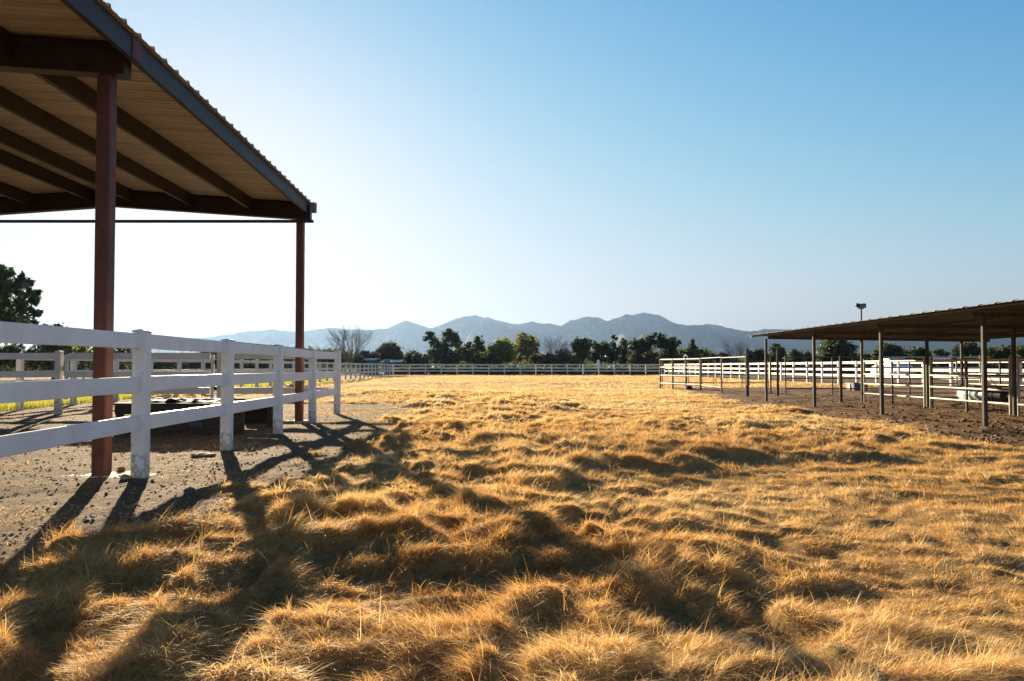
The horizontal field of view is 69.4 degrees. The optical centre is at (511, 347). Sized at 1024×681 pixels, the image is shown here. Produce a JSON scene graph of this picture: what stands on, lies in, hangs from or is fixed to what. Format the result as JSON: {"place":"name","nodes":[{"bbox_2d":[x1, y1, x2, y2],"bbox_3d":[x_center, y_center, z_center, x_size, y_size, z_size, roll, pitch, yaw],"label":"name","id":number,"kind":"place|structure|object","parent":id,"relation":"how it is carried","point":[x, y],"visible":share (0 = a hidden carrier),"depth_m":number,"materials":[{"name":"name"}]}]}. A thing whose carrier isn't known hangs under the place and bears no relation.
{"place":"outdoors","nodes":[
{"label":"outdoors","id":0,"kind":"place"},
{"bbox_2d":[0,378,343,410],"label":"green grass","id":1,"kind":"structure","parent":0,"point":[32,404],"depth_m":21.99,"materials":[{"name":"plant"}]},
{"bbox_2d":[0,404,425,577],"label":"gravel","id":2,"kind":"structure","parent":0,"point":[71,504],"depth_m":7.39,"materials":[{"name":"grey gravel"}]},
{"bbox_2d":[0,368,1023,680],"bbox_3d":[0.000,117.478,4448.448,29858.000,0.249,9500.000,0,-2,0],"label":"ground","id":3,"kind":"structure","parent":0,"point":[96,488],"depth_m":4.65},
{"bbox_2d":[0,264,43,347],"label":"shade tree","id":4,"kind":"object","parent":3,"relation":"on","point":[10,309],"visible":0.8,"depth_m":45.97,"materials":[{"name":"green plant"}]},
{"bbox_2d":[0,351,63,414],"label":"board fence","id":5,"kind":"object","parent":3,"relation":"on","point":[57,373],"visible":0.71,"depth_m":16.84,"materials":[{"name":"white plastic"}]},
{"bbox_2d":[35,322,74,379],"bbox_3d":[-37.253,0.321,60.158,3.188,4.910,2.622,0,-2,0],"label":"round shrub","id":6,"kind":"object","parent":3,"relation":"on","point":[47,348],"visible":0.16,"depth_m":59.70,"materials":[{"name":"green plant"}]},
{"bbox_2d":[0,343,131,370],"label":"hedge","id":7,"kind":"object","parent":3,"relation":"on","point":[5,363],"visible":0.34,"depth_m":62.68,"materials":[{"name":"green plant"}]},
{"bbox_2d":[72,346,92,378],"bbox_3d":[-33.052,1.125,56.966,1.589,3.135,1.461,0,-2,0],"label":"leafy shrub","id":8,"kind":"object","parent":3,"relation":"on","point":[78,349],"visible":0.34,"depth_m":56.94,"materials":[{"name":"green plant"}]},
{"bbox_2d":[120,474,131,479],"bbox_3d":[-3.664,1.239,7.020,0.098,0.065,0.089,-1,-2,31],"label":"rock","id":9,"kind":"object","parent":3,"relation":"on","point":[125,477],"visible":0.91,"depth_m":7.00,"materials":[{"name":"beige stone"}]},
{"bbox_2d":[0,0,316,478],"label":"open shed","id":10,"kind":"structure","parent":3,"relation":"on","point":[106,110],"depth_m":9.96,"materials":[{"name":"red paint"}]},
{"bbox_2d":[0,321,341,478],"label":"board fence","id":11,"kind":"object","parent":3,"relation":"on","point":[140,385],"visible":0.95,"depth_m":7.12,"materials":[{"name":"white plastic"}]},
{"bbox_2d":[183,487,197,493],"bbox_3d":[-2.705,1.216,6.223,0.085,0.076,0.115,-1,-2,40],"label":"rock","id":12,"kind":"object","parent":3,"relation":"on","point":[190,490],"visible":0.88,"depth_m":6.20,"materials":[{"name":"grey stone"}]},
{"bbox_2d":[113,398,272,434],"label":"platform","id":13,"kind":"structure","parent":3,"relation":"on","point":[209,426],"depth_m":11.74,"materials":[{"name":"brown wood"}]},
{"bbox_2d":[151,397,220,401],"bbox_3d":[-5.475,0.872,12.432,1.307,0.062,1.042,0,-2,0],"label":"tarp","id":14,"kind":"object","parent":13,"relation":"on","point":[162,399],"visible":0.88,"depth_m":12.19,"materials":[{"name":"plastic"}]},
{"bbox_2d":[191,452,214,456],"bbox_3d":[-3.740,1.305,8.967,0.283,0.054,0.226,0,-2,-5],"label":"rock","id":15,"kind":"object","parent":3,"relation":"on","point":[203,454],"visible":0.98,"depth_m":8.89,"materials":[{"name":"beige stone"}]},
{"bbox_2d":[15,355,392,410],"bbox_3d":[-13.751,1.987,56.077,0.165,1.777,75.207,0,-2,-2],"label":"board fence","id":16,"kind":"object","parent":3,"relation":"on","point":[19,406],"visible":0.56,"depth_m":31.00,"materials":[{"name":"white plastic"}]},
{"bbox_2d":[125,355,294,372],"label":"hedge","id":17,"kind":"object","parent":3,"relation":"on","point":[173,365],"visible":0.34,"depth_m":83.53,"materials":[{"name":"green plant"}]},
{"bbox_2d":[245,420,266,422],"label":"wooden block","id":18,"kind":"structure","parent":3,"relation":"on","point":[255,421],"depth_m":14.07,"materials":[{"name":"brown wood"}]},
{"bbox_2d":[217,353,333,397],"bbox_3d":[-5.351,0.955,16.796,2.694,1.754,0.143,0,-2,0],"label":"board fence","id":19,"kind":"object","parent":3,"relation":"on","point":[258,390],"visible":0.19,"depth_m":16.76,"materials":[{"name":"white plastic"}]},
{"bbox_2d":[62,353,216,398],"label":"board gate","id":20,"kind":"structure","parent":19,"relation":"attached to","point":[68,374],"depth_m":16.81,"materials":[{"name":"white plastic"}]},
{"bbox_2d":[317,349,363,367],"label":"scrub bush","id":21,"kind":"object","parent":3,"relation":"on","point":[359,357],"visible":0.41,"depth_m":107.71,"materials":[{"name":"green plant"}]},
{"bbox_2d":[323,323,378,374],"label":"bare tree","id":22,"kind":"object","parent":3,"relation":"on","point":[345,337],"visible":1,"depth_m":103.83,"materials":[{"name":"brown plant"}]},
{"bbox_2d":[358,358,381,373],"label":"garden shed","id":23,"kind":"structure","parent":3,"relation":"on","point":[370,360],"depth_m":107.97,"materials":[{"name":"grey metal"}]},
{"bbox_2d":[359,349,380,360],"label":"scrub bush","id":24,"kind":"object","parent":3,"relation":"on","point":[365,354],"visible":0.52,"depth_m":111.17,"materials":[{"name":"green plant"}]},
{"bbox_2d":[375,340,404,362],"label":"round bush","id":25,"kind":"object","parent":3,"relation":"on","point":[390,351],"visible":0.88,"depth_m":115.13,"materials":[{"name":"green plant"}]},
{"bbox_2d":[381,360,406,373],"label":"storage shed","id":26,"kind":"structure","parent":3,"relation":"on","point":[394,361],"depth_m":105.97,"materials":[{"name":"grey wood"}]},
{"bbox_2d":[384,360,389,373],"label":"door","id":27,"kind":"structure","parent":26,"relation":"in","point":[385,361],"depth_m":105.93,"materials":[{"name":"grey wood"}]},
{"bbox_2d":[403,349,422,366],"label":"round bush","id":28,"kind":"object","parent":3,"relation":"on","point":[407,358],"visible":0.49,"depth_m":117.27,"materials":[{"name":"green plant"}]},
{"bbox_2d":[411,353,433,366],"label":"scrub bush","id":29,"kind":"object","parent":3,"relation":"on","point":[424,359],"visible":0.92,"depth_m":113.94,"materials":[{"name":"green plant"}]},
{"bbox_2d":[422,328,465,366],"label":"gum tree","id":30,"kind":"object","parent":3,"relation":"on","point":[441,354],"visible":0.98,"depth_m":119.49,"materials":[{"name":"green plant"}]},
{"bbox_2d":[456,341,473,366],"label":"dark tree","id":31,"kind":"object","parent":3,"relation":"on","point":[467,354],"visible":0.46,"depth_m":125.31,"materials":[{"name":"green plant"}]},
{"bbox_2d":[469,335,487,366],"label":"dark tree","id":32,"kind":"object","parent":3,"relation":"on","point":[478,345],"visible":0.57,"depth_m":121.57,"materials":[{"name":"green plant"}]},
{"bbox_2d":[470,350,498,366],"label":"scrub bush","id":33,"kind":"object","parent":3,"relation":"on","point":[478,358],"visible":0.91,"depth_m":113.83,"materials":[{"name":"green plant"}]},
{"bbox_2d":[484,337,517,373],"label":"spring tree","id":34,"kind":"object","parent":3,"relation":"on","point":[504,349],"visible":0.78,"depth_m":115.38,"materials":[{"name":"green plant"}]},
{"bbox_2d":[0,443,1020,680],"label":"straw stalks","id":35,"kind":"object","parent":3,"relation":"on","point":[324,530],"visible":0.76,"depth_m":4.08,"materials":[{"name":"yellow plant"}]},
{"bbox_2d":[0,374,1023,680],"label":"dry grass","id":36,"kind":"structure","parent":3,"relation":"on","point":[926,664],"depth_m":3.97,"materials":[{"name":"yellow plant"}]},
{"bbox_2d":[0,344,1023,372],"bbox_3d":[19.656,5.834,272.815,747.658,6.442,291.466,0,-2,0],"label":"distant woods","id":37,"kind":"object","parent":3,"relation":"on","point":[705,352],"visible":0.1,"depth_m":128.54,"materials":[{"name":"green plant"}]},
{"bbox_2d":[510,331,542,365],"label":"willow tree","id":38,"kind":"object","parent":3,"relation":"on","point":[526,348],"visible":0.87,"depth_m":123.30,"materials":[{"name":"green plant"}]},
{"bbox_2d":[393,364,670,374],"bbox_3d":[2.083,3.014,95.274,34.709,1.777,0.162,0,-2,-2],"label":"board fence","id":39,"kind":"object","parent":3,"relation":"on","point":[520,367],"visible":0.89,"depth_m":95.22,"materials":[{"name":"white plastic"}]},
{"bbox_2d":[528,352,552,366],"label":"scrub bush","id":40,"kind":"object","parent":3,"relation":"on","point":[542,359],"visible":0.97,"depth_m":113.36,"materials":[{"name":"green plant"}]},
{"bbox_2d":[539,335,570,366],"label":"bare tree","id":41,"kind":"object","parent":3,"relation":"on","point":[556,345],"visible":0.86,"depth_m":125.64,"materials":[{"name":"brown plant"}]},
{"bbox_2d":[544,348,570,366],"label":"scrub bush","id":42,"kind":"object","parent":3,"relation":"on","point":[553,357],"visible":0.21,"depth_m":128.02,"materials":[{"name":"green plant"}]},
{"bbox_2d":[557,352,580,366],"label":"scrub bush","id":43,"kind":"object","parent":3,"relation":"on","point":[573,359],"visible":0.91,"depth_m":113.56,"materials":[{"name":"green plant"}]},
{"bbox_2d":[569,336,593,366],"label":"dark tree","id":44,"kind":"object","parent":3,"relation":"on","point":[581,348],"visible":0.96,"depth_m":119.63,"materials":[{"name":"green plant"}]},
{"bbox_2d":[585,340,618,366],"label":"dark tree","id":45,"kind":"object","parent":3,"relation":"on","point":[602,349],"visible":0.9,"depth_m":123.20,"materials":[{"name":"green plant"}]},
{"bbox_2d":[610,334,622,366],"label":"tall dark tree","id":46,"kind":"object","parent":3,"relation":"on","point":[617,351],"visible":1,"depth_m":121.75,"materials":[{"name":"green plant"}]},
{"bbox_2d":[616,337,632,366],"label":"dark tree","id":47,"kind":"object","parent":3,"relation":"on","point":[623,355],"visible":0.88,"depth_m":125.57,"materials":[{"name":"green plant"}]},
{"bbox_2d":[626,331,657,366],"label":"grove tree","id":48,"kind":"object","parent":3,"relation":"on","point":[641,346],"visible":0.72,"depth_m":119.77,"materials":[{"name":"green plant"}]},
{"bbox_2d":[627,351,670,366],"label":"scrub bush","id":49,"kind":"object","parent":3,"relation":"on","point":[649,358],"visible":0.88,"depth_m":111.48,"materials":[{"name":"green plant"}]},
{"bbox_2d":[653,333,681,363],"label":"grove tree","id":50,"kind":"object","parent":3,"relation":"on","point":[667,346],"visible":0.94,"depth_m":117.69,"materials":[{"name":"green plant"}]},
{"bbox_2d":[659,355,700,389],"bbox_3d":[7.960,1.227,35.180,0.090,1.738,3.849,0,-2,-17],"label":"corral panel","id":51,"kind":"object","parent":3,"relation":"on","point":[685,375],"visible":0.85,"depth_m":34.83,"materials":[{"name":"white metal"}]},
{"bbox_2d":[671,351,691,373],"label":"scrub bush","id":52,"kind":"object","parent":3,"relation":"on","point":[676,355],"visible":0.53,"depth_m":113.57,"materials":[{"name":"green plant"}]},
{"bbox_2d":[662,360,713,387],"bbox_3d":[8.900,1.394,37.376,2.645,1.520,0.045,0,-2,0],"label":"corral panel","id":53,"kind":"object","parent":3,"relation":"on","point":[688,377],"visible":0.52,"depth_m":37.36,"materials":[{"name":"white metal"}]},
{"bbox_2d":[682,338,706,373],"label":"conifer","id":54,"kind":"object","parent":3,"relation":"on","point":[692,351],"visible":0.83,"depth_m":115.45,"materials":[{"name":"green plant"}]},
{"bbox_2d":[701,356,720,389],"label":"corral panel","id":55,"kind":"object","parent":3,"relation":"on","point":[701,372],"visible":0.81,"depth_m":31.11,"materials":[{"name":"white metal"}]},
{"bbox_2d":[704,352,731,362],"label":"scrub bush","id":56,"kind":"object","parent":3,"relation":"on","point":[724,360],"visible":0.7,"depth_m":117.15,"materials":[{"name":"green plant"}]},
{"bbox_2d":[718,338,747,371],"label":"bare tree","id":57,"kind":"object","parent":3,"relation":"on","point":[740,353],"visible":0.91,"depth_m":120.14,"materials":[{"name":"brown plant"}]},
{"bbox_2d":[721,355,745,396],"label":"corral panel","id":58,"kind":"object","parent":3,"relation":"on","point":[745,371],"visible":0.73,"depth_m":27.10,"materials":[{"name":"white metal"}]},
{"bbox_2d":[715,360,768,387],"bbox_3d":[11.625,1.394,37.376,2.695,1.520,0.045,0,-2,0],"label":"corral panel","id":59,"kind":"object","parent":3,"relation":"on","point":[742,382],"visible":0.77,"depth_m":37.36,"materials":[{"name":"white metal"}]},
{"bbox_2d":[745,348,749,396],"bbox_3d":[8.300,0.948,26.040,0.130,1.818,0.202,0,-2,0],"label":"pen post","id":60,"kind":"object","parent":3,"relation":"on","point":[747,373],"visible":0.95,"depth_m":26.04,"materials":[{"name":"wood"}]},
{"bbox_2d":[742,348,771,371],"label":"olive tree","id":61,"kind":"object","parent":3,"relation":"on","point":[757,355],"visible":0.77,"depth_m":115.57,"materials":[{"name":"green plant"}]},
{"bbox_2d":[770,356,771,393],"bbox_3d":[10.000,1.125,28.580,0.065,1.598,0.062,0,-2,0],"label":"pen post","id":62,"kind":"object","parent":3,"relation":"on","point":[770,377],"visible":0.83,"depth_m":28.56,"materials":[{"name":"brown wood"}]},
{"bbox_2d":[776,349,778,395],"bbox_3d":[9.300,0.964,25.884,0.097,1.778,0.092,0,-2,0],"label":"pen post","id":63,"kind":"object","parent":3,"relation":"on","point":[777,369],"visible":0.83,"depth_m":25.86,"materials":[{"name":"brown wood"}]},
{"bbox_2d":[768,343,787,372],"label":"dark tree","id":64,"kind":"object","parent":3,"relation":"on","point":[774,348],"visible":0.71,"depth_m":117.36,"materials":[{"name":"green plant"}]},
{"bbox_2d":[783,348,805,372],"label":"dark tree","id":65,"kind":"object","parent":3,"relation":"on","point":[794,353],"visible":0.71,"depth_m":121.49,"materials":[{"name":"green plant"}]},
{"bbox_2d":[802,349,820,366],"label":"scrub bush","id":66,"kind":"object","parent":3,"relation":"on","point":[807,354],"visible":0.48,"depth_m":113.80,"materials":[{"name":"green plant"}]},
{"bbox_2d":[798,361,835,373],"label":"farmhouse","id":67,"kind":"object","parent":3,"relation":"on","point":[819,371],"visible":0.14,"depth_m":117.94,"materials":[{"name":"paint"}]},
{"bbox_2d":[785,356,879,394],"bbox_3d":[11.950,1.107,27.581,3.549,1.580,0.049,0,-2,0],"label":"corral panel","id":68,"kind":"object","parent":3,"relation":"on","point":[832,378],"visible":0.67,"depth_m":27.56,"materials":[{"name":"white metal"}]},
{"bbox_2d":[816,340,858,373],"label":"tree","id":69,"kind":"object","parent":3,"relation":"on","point":[833,348],"visible":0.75,"depth_m":102.82,"materials":[{"name":"green plant"}]},
{"bbox_2d":[839,356,842,401],"bbox_3d":[9.780,1.002,21.981,0.091,1.498,0.086,0,-2,0],"label":"pen post","id":70,"kind":"object","parent":3,"relation":"on","point":[841,378],"visible":0.83,"depth_m":21.95,"materials":[{"name":"metal"}]},
{"bbox_2d":[664,361,1023,389],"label":"board fence","id":71,"kind":"object","parent":3,"relation":"on","point":[856,370],"visible":0.69,"depth_m":47.51,"materials":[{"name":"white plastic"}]},
{"bbox_2d":[845,382,867,390],"bbox_3d":[15.350,1.768,32.965,0.675,0.380,1.100,0,-2,0],"label":"water trough","id":72,"kind":"object","parent":3,"relation":"on","point":[853,384],"visible":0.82,"depth_m":32.63,"materials":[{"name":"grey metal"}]},
{"bbox_2d":[851,352,873,366],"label":"scrub bush","id":73,"kind":"object","parent":3,"relation":"on","point":[867,359],"visible":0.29,"depth_m":113.51,"materials":[{"name":"green plant"}]},
{"bbox_2d":[711,395,1023,446],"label":"dirt clods","id":74,"kind":"object","parent":3,"relation":"on","point":[969,431],"visible":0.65,"depth_m":14.34,"materials":[{"name":"brown soil"}]},
{"bbox_2d":[746,299,1023,425],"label":"pen shelter","id":75,"kind":"object","parent":3,"relation":"on","point":[983,324],"visible":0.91,"depth_m":15.99,"materials":[{"name":"brown metal"}]},
{"bbox_2d":[855,303,865,319],"bbox_3d":[10.602,-0.840,22.460,0.326,0.999,0.202,0,-2,0],"label":"floodlight","id":76,"kind":"object","parent":75,"relation":"on","point":[860,306],"visible":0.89,"depth_m":22.43,"materials":[{"name":"grey metal"}]},
{"bbox_2d":[870,342,913,359],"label":"olive tree","id":77,"kind":"object","parent":3,"relation":"on","point":[891,350],"visible":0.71,"depth_m":106.99,"materials":[{"name":"green plant"}]},
{"bbox_2d":[871,359,913,377],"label":"parked car","id":78,"kind":"object","parent":3,"relation":"on","point":[895,365],"visible":0.11,"depth_m":66.46,"materials":[{"name":"white paint"}]},
{"bbox_2d":[863,358,925,406],"bbox_3d":[10.660,1.023,20.730,0.058,1.390,3.159,0,-2,-1],"label":"corral panel","id":79,"kind":"object","parent":3,"relation":"on","point":[892,395],"visible":0.83,"depth_m":20.62,"materials":[{"name":"white metal"}]},
{"bbox_2d":[866,361,957,398],"bbox_3d":[12.140,1.071,22.580,2.929,1.390,0.049,0,-2,0],"label":"corral panel","id":80,"kind":"object","parent":3,"relation":"on","point":[910,392],"visible":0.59,"depth_m":22.56,"materials":[{"name":"white metal"}]},
{"bbox_2d":[908,346,932,372],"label":"dark tree","id":81,"kind":"object","parent":3,"relation":"on","point":[919,352],"visible":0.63,"depth_m":111.17,"materials":[{"name":"green plant"}]},
{"bbox_2d":[884,356,980,388],"bbox_3d":[15.600,1.105,27.480,3.658,1.580,0.058,0,-2,0],"label":"corral panel","id":82,"kind":"object","parent":3,"relation":"on","point":[979,357],"visible":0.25,"depth_m":27.46,"materials":[{"name":"white metal"}]},
{"bbox_2d":[932,348,950,356],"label":"olive tree","id":83,"kind":"object","parent":3,"relation":"on","point":[940,352],"visible":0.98,"depth_m":149.56,"materials":[{"name":"green plant"}]},
{"bbox_2d":[951,342,988,365],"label":"dark tree","id":84,"kind":"object","parent":3,"relation":"on","point":[971,349],"visible":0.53,"depth_m":105.37,"materials":[{"name":"green plant"}]},
{"bbox_2d":[929,357,1011,414],"bbox_3d":[10.720,0.937,17.431,0.058,1.390,3.158,0,-2,1],"label":"corral panel","id":85,"kind":"object","parent":3,"relation":"on","point":[966,376],"visible":0.84,"depth_m":17.40,"materials":[{"name":"white metal"}]},
{"bbox_2d":[957,374,1008,402],"bbox_3d":[10.918,0.962,17.181,0.480,0.662,1.900,0,-2,0],"label":"feed drum","id":86,"kind":"object","parent":85,"relation":"hanging from","point":[998,396],"visible":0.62,"depth_m":16.83,"materials":[{"name":"plastic"}]},
{"bbox_2d":[931,358,1023,407],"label":"corral panel","id":87,"kind":"object","parent":3,"relation":"on","point":[964,386],"visible":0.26,"depth_m":19.06,"materials":[{"name":"white metal"}]},
{"bbox_2d":[964,361,1023,396],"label":"corral panel","id":88,"kind":"object","parent":3,"relation":"on","point":[999,384],"visible":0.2,"depth_m":20.96,"materials":[{"name":"white metal"}]},
{"bbox_2d":[987,344,1010,373],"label":"olive tree","id":89,"kind":"object","parent":3,"relation":"on","point":[1000,352],"visible":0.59,"depth_m":109.74,"materials":[{"name":"green plant"}]},
{"bbox_2d":[1010,344,1023,365],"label":"dark tree","id":90,"kind":"object","parent":3,"relation":"on","point":[1020,350],"visible":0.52,"depth_m":103.95,"materials":[{"name":"green plant"}]},
{"bbox_2d":[1016,356,1023,415],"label":"corral panel","id":91,"kind":"object","parent":3,"relation":"on","point":[1018,359],"visible":0.84,"depth_m":15.66,"materials":[{"name":"white metal"}]},
{"bbox_2d":[0,0,1023,351],"label":"sky","id":92,"kind":"structure","parent":0,"point":[743,165],"materials":[{"name":"blue"}]},
{"bbox_2d":[89,312,1023,366],"bbox_3d":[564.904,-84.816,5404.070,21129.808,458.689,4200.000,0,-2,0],"label":"mountains","id":93,"kind":"structure","parent":0,"point":[406,335],"depth_m":6046.09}
]}

